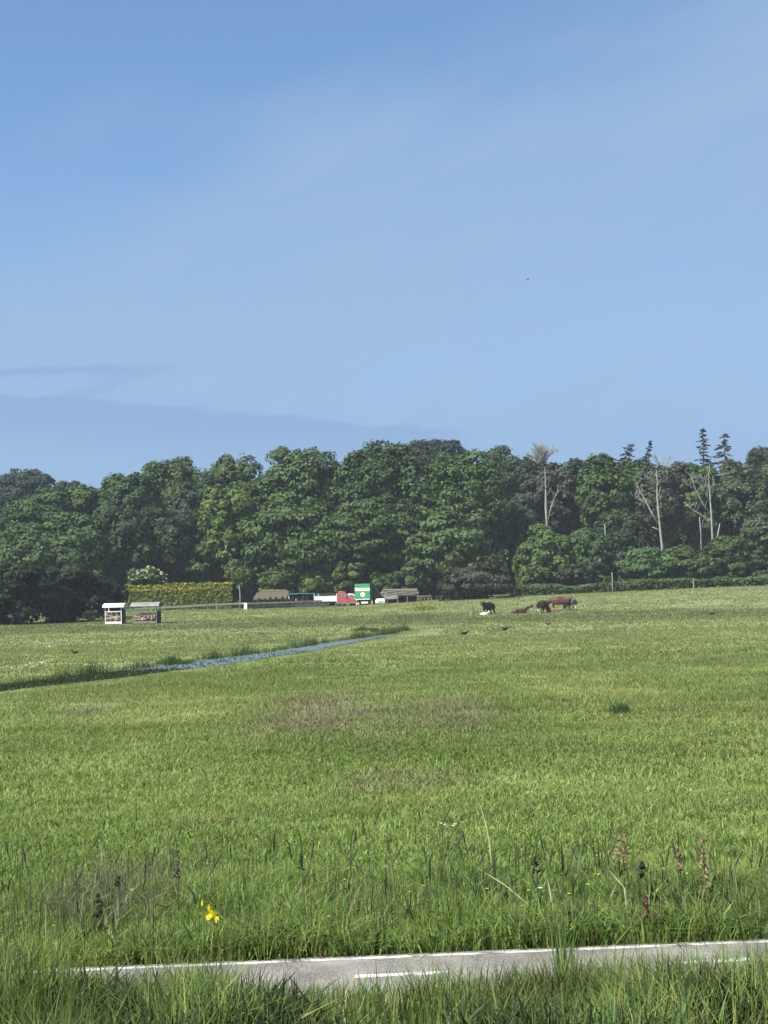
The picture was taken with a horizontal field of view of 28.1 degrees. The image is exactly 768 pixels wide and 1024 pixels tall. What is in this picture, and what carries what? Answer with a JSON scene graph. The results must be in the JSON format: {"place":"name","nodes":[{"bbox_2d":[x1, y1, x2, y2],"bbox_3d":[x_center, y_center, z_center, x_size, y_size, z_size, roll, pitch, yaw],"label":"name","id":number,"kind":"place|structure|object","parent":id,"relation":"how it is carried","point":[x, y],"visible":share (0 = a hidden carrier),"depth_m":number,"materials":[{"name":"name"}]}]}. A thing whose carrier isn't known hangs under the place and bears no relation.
{"place":"outdoors","nodes":[
{"label":"outdoors","id":0,"kind":"place"},
{"bbox_2d":[11,633,396,690],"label":"ditch water","id":1,"kind":"structure","parent":0,"point":[301,649],"depth_m":76.70,"materials":[{"name":"grey liquid"}]},
{"bbox_2d":[0,650,315,690],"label":"water weed","id":2,"kind":"object","parent":1,"relation":"on","point":[90,677],"visible":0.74,"depth_m":60.12,"materials":[{"name":"green plant"}]},
{"bbox_2d":[0,906,767,1023],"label":"verge grass","id":3,"kind":"structure","parent":0,"point":[725,994],"depth_m":7.35,"materials":[{"name":"green plant"}]},
{"bbox_2d":[0,584,767,1023],"bbox_3d":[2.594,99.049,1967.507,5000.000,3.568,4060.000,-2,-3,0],"label":"field","id":4,"kind":"structure","parent":0,"point":[434,632],"depth_m":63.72,"materials":[{"name":"green plant"}]},
{"bbox_2d":[0,495,14,535],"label":"broadleaf tree","id":5,"kind":"object","parent":4,"relation":"on","point":[4,500],"visible":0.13,"depth_m":244.44,"materials":[{"name":"green plant"}]},
{"bbox_2d":[0,468,55,511],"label":"broadleaf tree","id":6,"kind":"object","parent":4,"relation":"on","point":[13,487],"visible":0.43,"depth_m":297.79,"materials":[{"name":"green plant"}]},
{"bbox_2d":[0,521,65,567],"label":"broadleaf tree","id":7,"kind":"object","parent":4,"relation":"on","point":[28,541],"visible":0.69,"depth_m":212.94,"materials":[{"name":"green plant"}]},
{"bbox_2d":[0,562,72,623],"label":"yew tree","id":8,"kind":"object","parent":4,"relation":"on","point":[22,584],"visible":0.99,"depth_m":168.88,"materials":[{"name":"green plant"}]},
{"bbox_2d":[2,487,89,537],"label":"broadleaf tree","id":9,"kind":"object","parent":4,"relation":"on","point":[17,512],"visible":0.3,"depth_m":233.33,"materials":[{"name":"green plant"}]},
{"bbox_2d":[1,636,132,670],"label":"clover","id":10,"kind":"object","parent":4,"relation":"on","point":[55,659],"visible":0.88,"depth_m":70.32,"materials":[{"name":"green plant"}]},
{"bbox_2d":[50,480,94,499],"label":"broadleaf tree","id":11,"kind":"object","parent":4,"relation":"on","point":[61,484],"visible":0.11,"depth_m":290.73,"materials":[{"name":"green plant"}]},
{"bbox_2d":[36,560,113,622],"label":"yew tree","id":12,"kind":"object","parent":4,"relation":"on","point":[83,583],"visible":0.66,"depth_m":172.96,"materials":[{"name":"green plant"}]},
{"bbox_2d":[40,511,112,578],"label":"broadleaf tree","id":13,"kind":"object","parent":4,"relation":"on","point":[83,539],"visible":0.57,"depth_m":216.21,"materials":[{"name":"green plant"}]},
{"bbox_2d":[64,484,116,515],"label":"broadleaf tree","id":14,"kind":"object","parent":4,"relation":"on","point":[90,500],"visible":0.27,"depth_m":237.00,"materials":[{"name":"green plant"}]},
{"bbox_2d":[82,610,102,621],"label":"shrub","id":15,"kind":"object","parent":4,"relation":"on","point":[91,615],"visible":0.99,"depth_m":171.12,"materials":[{"name":"green plant"}]},
{"bbox_2d":[82,893,108,934],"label":"dark weed","id":16,"kind":"object","parent":4,"relation":"on","point":[99,902],"visible":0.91,"depth_m":13.84,"materials":[{"name":"green plant"}]},
{"bbox_2d":[1,840,217,954],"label":"withered grass","id":17,"kind":"structure","parent":4,"relation":"on","point":[105,892],"depth_m":15.46,"materials":[{"name":"green plant"}]},
{"bbox_2d":[95,582,128,617],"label":"yew tree","id":18,"kind":"object","parent":4,"relation":"on","point":[119,594],"visible":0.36,"depth_m":181.78,"materials":[{"name":"green plant"}]},
{"bbox_2d":[102,603,127,624],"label":"hay rack","id":19,"kind":"object","parent":4,"relation":"on","point":[113,617],"visible":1,"depth_m":161.38,"materials":[{"name":"white wood"}]},
{"bbox_2d":[114,872,130,932],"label":"dark weed","id":20,"kind":"object","parent":4,"relation":"on","point":[117,883],"visible":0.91,"depth_m":14.24,"materials":[{"name":"green plant"}]},
{"bbox_2d":[89,505,160,601],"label":"broadleaf tree","id":21,"kind":"object","parent":4,"relation":"on","point":[125,526],"visible":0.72,"depth_m":219.20,"materials":[{"name":"green plant"}]},
{"bbox_2d":[100,472,160,511],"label":"broadleaf tree","id":22,"kind":"object","parent":4,"relation":"on","point":[115,486],"visible":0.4,"depth_m":240.43,"materials":[{"name":"green plant"}]},
{"bbox_2d":[41,602,244,618],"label":"rail fence","id":23,"kind":"object","parent":4,"relation":"on","point":[187,606],"visible":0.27,"depth_m":196.15,"materials":[{"name":"grey wood"}]},
{"bbox_2d":[130,602,163,623],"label":"hay rack","id":24,"kind":"object","parent":4,"relation":"on","point":[145,617],"visible":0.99,"depth_m":160.16,"materials":[{"name":"grey wood"}]},
{"bbox_2d":[127,565,168,585],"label":"flowering shrub","id":25,"kind":"object","parent":4,"relation":"on","point":[149,575],"visible":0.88,"depth_m":216.28,"materials":[{"name":"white plant"}]},
{"bbox_2d":[125,504,196,582],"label":"broadleaf tree","id":26,"kind":"object","parent":4,"relation":"on","point":[169,532],"visible":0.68,"depth_m":223.28,"materials":[{"name":"green plant"}]},
{"bbox_2d":[137,456,200,583],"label":"broadleaf tree","id":27,"kind":"object","parent":4,"relation":"on","point":[172,477],"visible":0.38,"depth_m":245.67,"materials":[{"name":"green plant"}]},
{"bbox_2d":[155,844,188,912],"bbox_3d":[-2.071,3.617,14.813,0.416,0.804,0.254,-2,-3,0],"label":"dark weed","id":28,"kind":"object","parent":4,"relation":"on","point":[176,857],"visible":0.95,"depth_m":14.84,"materials":[{"name":"green plant"}]},
{"bbox_2d":[155,655,194,665],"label":"rush clump","id":29,"kind":"object","parent":4,"relation":"on","point":[172,661],"visible":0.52,"depth_m":69.98,"materials":[{"name":"green plant"}]},
{"bbox_2d":[124,581,234,610],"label":"golden hedge","id":30,"kind":"object","parent":4,"relation":"on","point":[177,594],"visible":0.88,"depth_m":214.75,"materials":[{"name":"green plant"}]},
{"bbox_2d":[166,537,226,583],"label":"broadleaf tree","id":31,"kind":"object","parent":4,"relation":"on","point":[196,567],"visible":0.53,"depth_m":223.78,"materials":[{"name":"green plant"}]},
{"bbox_2d":[169,475,228,540],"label":"broadleaf tree","id":32,"kind":"object","parent":4,"relation":"on","point":[188,503],"visible":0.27,"depth_m":238.58,"materials":[{"name":"green plant"}]},
{"bbox_2d":[181,901,233,939],"bbox_3d":[-1.548,3.687,13.616,0.467,0.522,0.263,-2,-3,0],"label":"yellow iris","id":33,"kind":"object","parent":4,"relation":"on","point":[214,916],"visible":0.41,"depth_m":13.58,"materials":[{"name":"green plant"}]},
{"bbox_2d":[0,623,416,691],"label":"bank grass","id":34,"kind":"structure","parent":4,"relation":"on","point":[247,650],"depth_m":75.47,"materials":[{"name":"green plant"}]},
{"bbox_2d":[0,584,445,607],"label":"undergrowth","id":35,"kind":"object","parent":4,"relation":"on","point":[433,593],"visible":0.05,"depth_m":220.15,"materials":[{"name":"green plant"}]},
{"bbox_2d":[197,453,263,602],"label":"broadleaf tree","id":36,"kind":"object","parent":4,"relation":"on","point":[229,469],"visible":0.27,"depth_m":244.50,"materials":[{"name":"green plant"}]},
{"bbox_2d":[191,479,278,605],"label":"broadleaf tree","id":37,"kind":"object","parent":4,"relation":"on","point":[217,525],"visible":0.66,"depth_m":223.57,"materials":[{"name":"green plant"}]},
{"bbox_2d":[231,568,248,608],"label":"sapling","id":38,"kind":"object","parent":4,"relation":"on","point":[237,576],"visible":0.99,"depth_m":212.60,"materials":[{"name":"green plant"}]},
{"bbox_2d":[224,565,257,607],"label":"shrub","id":39,"kind":"object","parent":4,"relation":"on","point":[247,587],"visible":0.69,"depth_m":217.19,"materials":[{"name":"green plant"}]},
{"bbox_2d":[253,590,288,604],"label":"garden shed","id":40,"kind":"structure","parent":4,"relation":"on","point":[267,594],"depth_m":212.88,"materials":[{"name":"brown wood"}]},
{"bbox_2d":[255,566,299,593],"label":"shrub","id":41,"kind":"object","parent":4,"relation":"on","point":[274,579],"visible":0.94,"depth_m":216.69,"materials":[{"name":"green plant"}]},
{"bbox_2d":[247,600,321,608],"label":"rail fence","id":42,"kind":"object","parent":4,"relation":"on","point":[277,605],"visible":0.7,"depth_m":207.17,"materials":[{"name":"grey wood"}]},
{"bbox_2d":[236,503,353,581],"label":"broadleaf tree","id":43,"kind":"object","parent":4,"relation":"on","point":[295,553],"visible":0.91,"depth_m":219.11,"materials":[{"name":"green plant"}]},
{"bbox_2d":[253,446,343,541],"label":"broadleaf tree","id":44,"kind":"object","parent":4,"relation":"on","point":[306,478],"visible":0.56,"depth_m":225.84,"materials":[{"name":"green plant"}]},
{"bbox_2d":[287,593,320,603],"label":"open shelter","id":45,"kind":"object","parent":4,"relation":"on","point":[311,596],"visible":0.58,"depth_m":213.90,"materials":[{"name":"white paint"}]},
{"bbox_2d":[295,603,327,606],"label":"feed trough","id":46,"kind":"object","parent":4,"relation":"on","point":[310,604],"visible":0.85,"depth_m":207.50,"materials":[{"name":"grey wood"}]},
{"bbox_2d":[295,568,335,593],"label":"shrub","id":47,"kind":"object","parent":4,"relation":"on","point":[312,580],"visible":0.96,"depth_m":216.87,"materials":[{"name":"green plant"}]},
{"bbox_2d":[314,591,356,605],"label":"dropside truck","id":48,"kind":"object","parent":4,"relation":"on","point":[341,596],"visible":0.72,"depth_m":209.72,"materials":[{"name":"red paint"}]},
{"bbox_2d":[329,561,362,604],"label":"shrub","id":49,"kind":"object","parent":4,"relation":"on","point":[345,582],"visible":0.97,"depth_m":217.43,"materials":[{"name":"green plant"}]},
{"bbox_2d":[307,496,419,603],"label":"broadleaf tree","id":50,"kind":"object","parent":4,"relation":"on","point":[368,558],"visible":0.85,"depth_m":219.84,"materials":[{"name":"green plant"}]},
{"bbox_2d":[355,584,374,604],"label":"box trailer","id":51,"kind":"object","parent":4,"relation":"on","point":[364,592],"visible":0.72,"depth_m":210.77,"materials":[{"name":"green paint"}]},
{"bbox_2d":[322,438,443,580],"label":"broadleaf tree","id":52,"kind":"object","parent":4,"relation":"on","point":[364,472],"visible":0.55,"depth_m":225.63,"materials":[{"name":"green plant"}]},
{"bbox_2d":[0,801,767,965],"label":"rough herbage","id":53,"kind":"object","parent":4,"relation":"on","point":[649,887],"visible":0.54,"depth_m":14.55,"materials":[{"name":"green plant"}]},
{"bbox_2d":[369,571,399,598],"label":"shrub","id":54,"kind":"object","parent":4,"relation":"on","point":[379,581],"visible":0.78,"depth_m":216.02,"materials":[{"name":"green plant"}]},
{"bbox_2d":[29,497,753,604],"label":"wood","id":55,"kind":"object","parent":4,"relation":"on","point":[682,540],"visible":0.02,"depth_m":254.93,"materials":[{"name":"green plant"}]},
{"bbox_2d":[382,593,419,602],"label":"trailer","id":56,"kind":"object","parent":4,"relation":"on","point":[398,598],"visible":0.67,"depth_m":212.52,"materials":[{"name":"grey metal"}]},
{"bbox_2d":[390,561,432,593],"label":"shrub","id":57,"kind":"object","parent":4,"relation":"on","point":[420,580],"visible":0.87,"depth_m":217.80,"materials":[{"name":"green plant"}]},
{"bbox_2d":[369,611,467,620],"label":"reeds","id":58,"kind":"object","parent":4,"relation":"on","point":[426,616],"visible":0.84,"depth_m":155.41,"materials":[{"name":"green plant"}]},
{"bbox_2d":[397,438,467,473],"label":"broadleaf tree","id":59,"kind":"object","parent":4,"relation":"on","point":[432,448],"visible":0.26,"depth_m":273.95,"materials":[{"name":"green plant"}]},
{"bbox_2d":[390,502,510,598],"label":"broadleaf tree","id":60,"kind":"object","parent":4,"relation":"on","point":[436,556],"visible":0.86,"depth_m":219.35,"materials":[{"name":"green plant"}]},
{"bbox_2d":[417,895,500,948],"bbox_3d":[0.624,3.631,13.650,0.826,0.501,0.470,-2,-3,0],"label":"lime tuft","id":61,"kind":"object","parent":4,"relation":"on","point":[449,917],"visible":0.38,"depth_m":13.64,"materials":[{"name":"green plant"}]},
{"bbox_2d":[408,448,514,593],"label":"broadleaf tree","id":62,"kind":"object","parent":4,"relation":"on","point":[461,478],"visible":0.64,"depth_m":224.58,"materials":[{"name":"green plant"}]},
{"bbox_2d":[435,564,517,600],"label":"twiggy bush","id":63,"kind":"object","parent":4,"relation":"on","point":[474,581],"visible":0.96,"depth_m":204.78,"materials":[{"name":"green plant"}]},
{"bbox_2d":[478,445,523,593],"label":"broadleaf tree","id":64,"kind":"object","parent":4,"relation":"on","point":[502,453],"visible":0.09,"depth_m":260.16,"materials":[{"name":"green plant"}]},
{"bbox_2d":[493,507,538,595],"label":"broadleaf tree","id":65,"kind":"object","parent":4,"relation":"on","point":[521,521],"visible":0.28,"depth_m":228.35,"materials":[{"name":"green plant"}]},
{"bbox_2d":[498,454,547,512],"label":"broadleaf tree","id":66,"kind":"object","parent":4,"relation":"on","point":[510,472],"visible":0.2,"depth_m":253.46,"materials":[{"name":"green plant"}]},
{"bbox_2d":[516,561,551,594],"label":"shrub","id":67,"kind":"object","parent":4,"relation":"on","point":[533,572],"visible":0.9,"depth_m":216.70,"materials":[{"name":"green plant"}]},
{"bbox_2d":[529,854,545,903],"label":"dark weed","id":68,"kind":"object","parent":4,"relation":"on","point":[534,861],"visible":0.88,"depth_m":14.64,"materials":[{"name":"green plant"}]},
{"bbox_2d":[524,440,558,463],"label":"bare tree","id":69,"kind":"object","parent":4,"relation":"on","point":[544,455],"visible":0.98,"depth_m":250.19,"materials":[{"name":"grey plant"}]},
{"bbox_2d":[511,523,575,594],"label":"broadleaf tree","id":70,"kind":"object","parent":4,"relation":"on","point":[543,545],"visible":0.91,"depth_m":218.06,"materials":[{"name":"green plant"}]},
{"bbox_2d":[517,462,579,592],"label":"broadleaf tree","id":71,"kind":"object","parent":4,"relation":"on","point":[532,496],"visible":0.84,"depth_m":240.67,"materials":[{"name":"green plant"}]},
{"bbox_2d":[542,475,558,525],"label":"dead tree","id":72,"kind":"object","parent":4,"relation":"on","point":[546,517],"visible":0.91,"depth_m":226.22,"materials":[{"name":"grey wood"}]},
{"bbox_2d":[544,597,570,609],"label":"cow","id":73,"kind":"object","parent":4,"relation":"on","point":[554,601],"visible":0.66,"depth_m":165.57},
{"bbox_2d":[541,883,577,984],"bbox_3d":[0.973,2.443,8.482,0.162,0.834,0.240,-1,-3,-10],"label":"tall grass clump","id":74,"kind":"object","parent":4,"relation":"on","point":[558,940],"visible":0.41,"depth_m":8.47,"materials":[{"name":"green plant"}]},
{"bbox_2d":[557,458,584,536],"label":"broadleaf tree","id":75,"kind":"object","parent":4,"relation":"on","point":[574,466],"visible":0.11,"depth_m":248.87,"materials":[{"name":"green plant"}]},
{"bbox_2d":[554,561,605,592],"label":"shrub","id":76,"kind":"object","parent":4,"relation":"on","point":[565,577],"visible":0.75,"depth_m":217.34,"materials":[{"name":"green plant"}]},
{"bbox_2d":[560,527,616,592],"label":"broadleaf tree","id":77,"kind":"object","parent":4,"relation":"on","point":[588,545],"visible":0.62,"depth_m":219.26,"materials":[{"name":"green plant"}]},
{"bbox_2d":[574,453,636,529],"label":"broadleaf tree","id":78,"kind":"object","parent":4,"relation":"on","point":[596,480],"visible":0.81,"depth_m":235.57,"materials":[{"name":"green plant"}]},
{"bbox_2d":[605,699,634,714],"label":"rush tussock","id":79,"kind":"object","parent":4,"relation":"on","point":[619,708],"visible":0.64,"depth_m":36.51,"materials":[{"name":"green plant"}]},
{"bbox_2d":[592,509,649,590],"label":"broadleaf tree","id":80,"kind":"object","parent":4,"relation":"on","point":[625,531],"visible":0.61,"depth_m":230.05,"materials":[{"name":"green plant"}]},
{"bbox_2d":[615,442,635,464],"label":"conifer tree","id":81,"kind":"object","parent":4,"relation":"on","point":[627,453],"visible":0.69,"depth_m":252.60,"materials":[{"name":"green plant"}]},
{"bbox_2d":[613,834,642,894],"bbox_3d":[2.395,3.535,15.079,0.300,0.758,0.530,-2,-3,0],"label":"dock plant","id":82,"kind":"object","parent":4,"relation":"on","point":[623,848],"visible":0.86,"depth_m":15.05,"materials":[{"name":"brown plant"}]},
{"bbox_2d":[608,458,662,534],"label":"broadleaf tree","id":83,"kind":"object","parent":4,"relation":"on","point":[639,463],"visible":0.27,"depth_m":237.50,"materials":[{"name":"green plant"}]},
{"bbox_2d":[623,859,648,901],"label":"dark weed","id":84,"kind":"object","parent":4,"relation":"on","point":[638,866],"visible":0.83,"depth_m":14.44,"materials":[{"name":"green plant"}]},
{"bbox_2d":[506,574,767,596],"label":"bramble bank","id":85,"kind":"structure","parent":4,"relation":"on","point":[643,584],"depth_m":214.29,"materials":[{"name":"green plant"}]},
{"bbox_2d":[615,560,658,590],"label":"shrub","id":86,"kind":"object","parent":4,"relation":"on","point":[625,572],"visible":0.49,"depth_m":217.88,"materials":[{"name":"green plant"}]},
{"bbox_2d":[610,895,679,934],"bbox_3d":[2.339,3.634,13.694,0.596,0.432,0.315,-3,-3,31],"label":"dock plant","id":87,"kind":"object","parent":4,"relation":"on","point":[645,903],"visible":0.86,"depth_m":13.73,"materials":[{"name":"brown plant"}]},
{"bbox_2d":[630,472,662,551],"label":"dead tree","id":88,"kind":"object","parent":4,"relation":"on","point":[658,522],"visible":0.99,"depth_m":224.19,"materials":[{"name":"grey wood"}]},
{"bbox_2d":[614,546,684,589],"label":"broadleaf tree","id":89,"kind":"object","parent":4,"relation":"on","point":[643,560],"visible":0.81,"depth_m":217.64,"materials":[{"name":"green plant"}]},
{"bbox_2d":[627,461,695,588],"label":"broadleaf tree","id":90,"kind":"object","parent":4,"relation":"on","point":[671,503],"visible":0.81,"depth_m":234.50,"materials":[{"name":"green plant"}]},
{"bbox_2d":[664,545,716,587],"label":"broadleaf tree","id":91,"kind":"object","parent":4,"relation":"on","point":[696,563],"visible":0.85,"depth_m":217.78,"materials":[{"name":"green plant"}]},
{"bbox_2d":[682,467,714,539],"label":"dead tree","id":92,"kind":"object","parent":4,"relation":"on","point":[710,511],"visible":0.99,"depth_m":224.09,"materials":[{"name":"grey wood"}]},
{"bbox_2d":[672,462,736,549],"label":"broadleaf tree","id":93,"kind":"object","parent":4,"relation":"on","point":[691,496],"visible":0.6,"depth_m":234.71,"materials":[{"name":"green plant"}]},
{"bbox_2d":[694,427,714,540],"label":"conifer tree","id":94,"kind":"object","parent":4,"relation":"on","point":[702,430],"visible":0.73,"depth_m":250.61,"materials":[{"name":"green plant"}]},
{"bbox_2d":[691,838,735,905],"bbox_3d":[3.000,3.471,14.491,0.551,0.799,0.327,-1,-3,-16],"label":"dock plant","id":95,"kind":"object","parent":4,"relation":"on","point":[702,858],"visible":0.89,"depth_m":14.44,"materials":[{"name":"brown plant"}]},
{"bbox_2d":[709,433,733,473],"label":"conifer tree","id":96,"kind":"object","parent":4,"relation":"on","point":[724,445],"visible":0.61,"depth_m":250.72,"materials":[{"name":"green plant"}]},
{"bbox_2d":[703,535,750,577],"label":"broadleaf tree","id":97,"kind":"object","parent":4,"relation":"on","point":[733,554],"visible":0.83,"depth_m":218.93,"materials":[{"name":"green plant"}]},
{"bbox_2d":[712,457,767,537],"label":"broadleaf tree","id":98,"kind":"object","parent":4,"relation":"on","point":[740,483],"visible":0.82,"depth_m":234.89,"materials":[{"name":"green plant"}]},
{"bbox_2d":[737,513,767,584],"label":"broadleaf tree","id":99,"kind":"object","parent":4,"relation":"on","point":[754,531],"visible":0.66,"depth_m":228.48,"materials":[{"name":"green plant"}]},
{"bbox_2d":[741,556,767,585],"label":"shrub","id":100,"kind":"object","parent":4,"relation":"on","point":[758,565],"visible":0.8,"depth_m":219.30,"materials":[{"name":"green plant"}]},
{"bbox_2d":[744,445,767,489],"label":"broadleaf tree","id":101,"kind":"object","parent":4,"relation":"on","point":[756,458],"visible":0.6,"depth_m":281.32,"materials":[{"name":"green plant"}]},
{"bbox_2d":[0,0,767,509],"label":"sky","id":102,"kind":"structure","parent":0,"point":[254,228],"materials":[{"name":"blue"}]},
{"bbox_2d":[9,939,767,1002],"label":"cycle path","id":103,"kind":"structure","parent":0,"point":[313,969],"depth_m":12.89,"materials":[{"name":"concrete"}]},
{"bbox_2d":[642,912,692,942],"bbox_3d":[2.503,3.675,13.499,0.515,0.321,0.288,-2,-3,16],"label":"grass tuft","id":104,"kind":"object","parent":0,"point":[661,921],"visible":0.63,"depth_m":13.52,"materials":[{"name":"green plant"}]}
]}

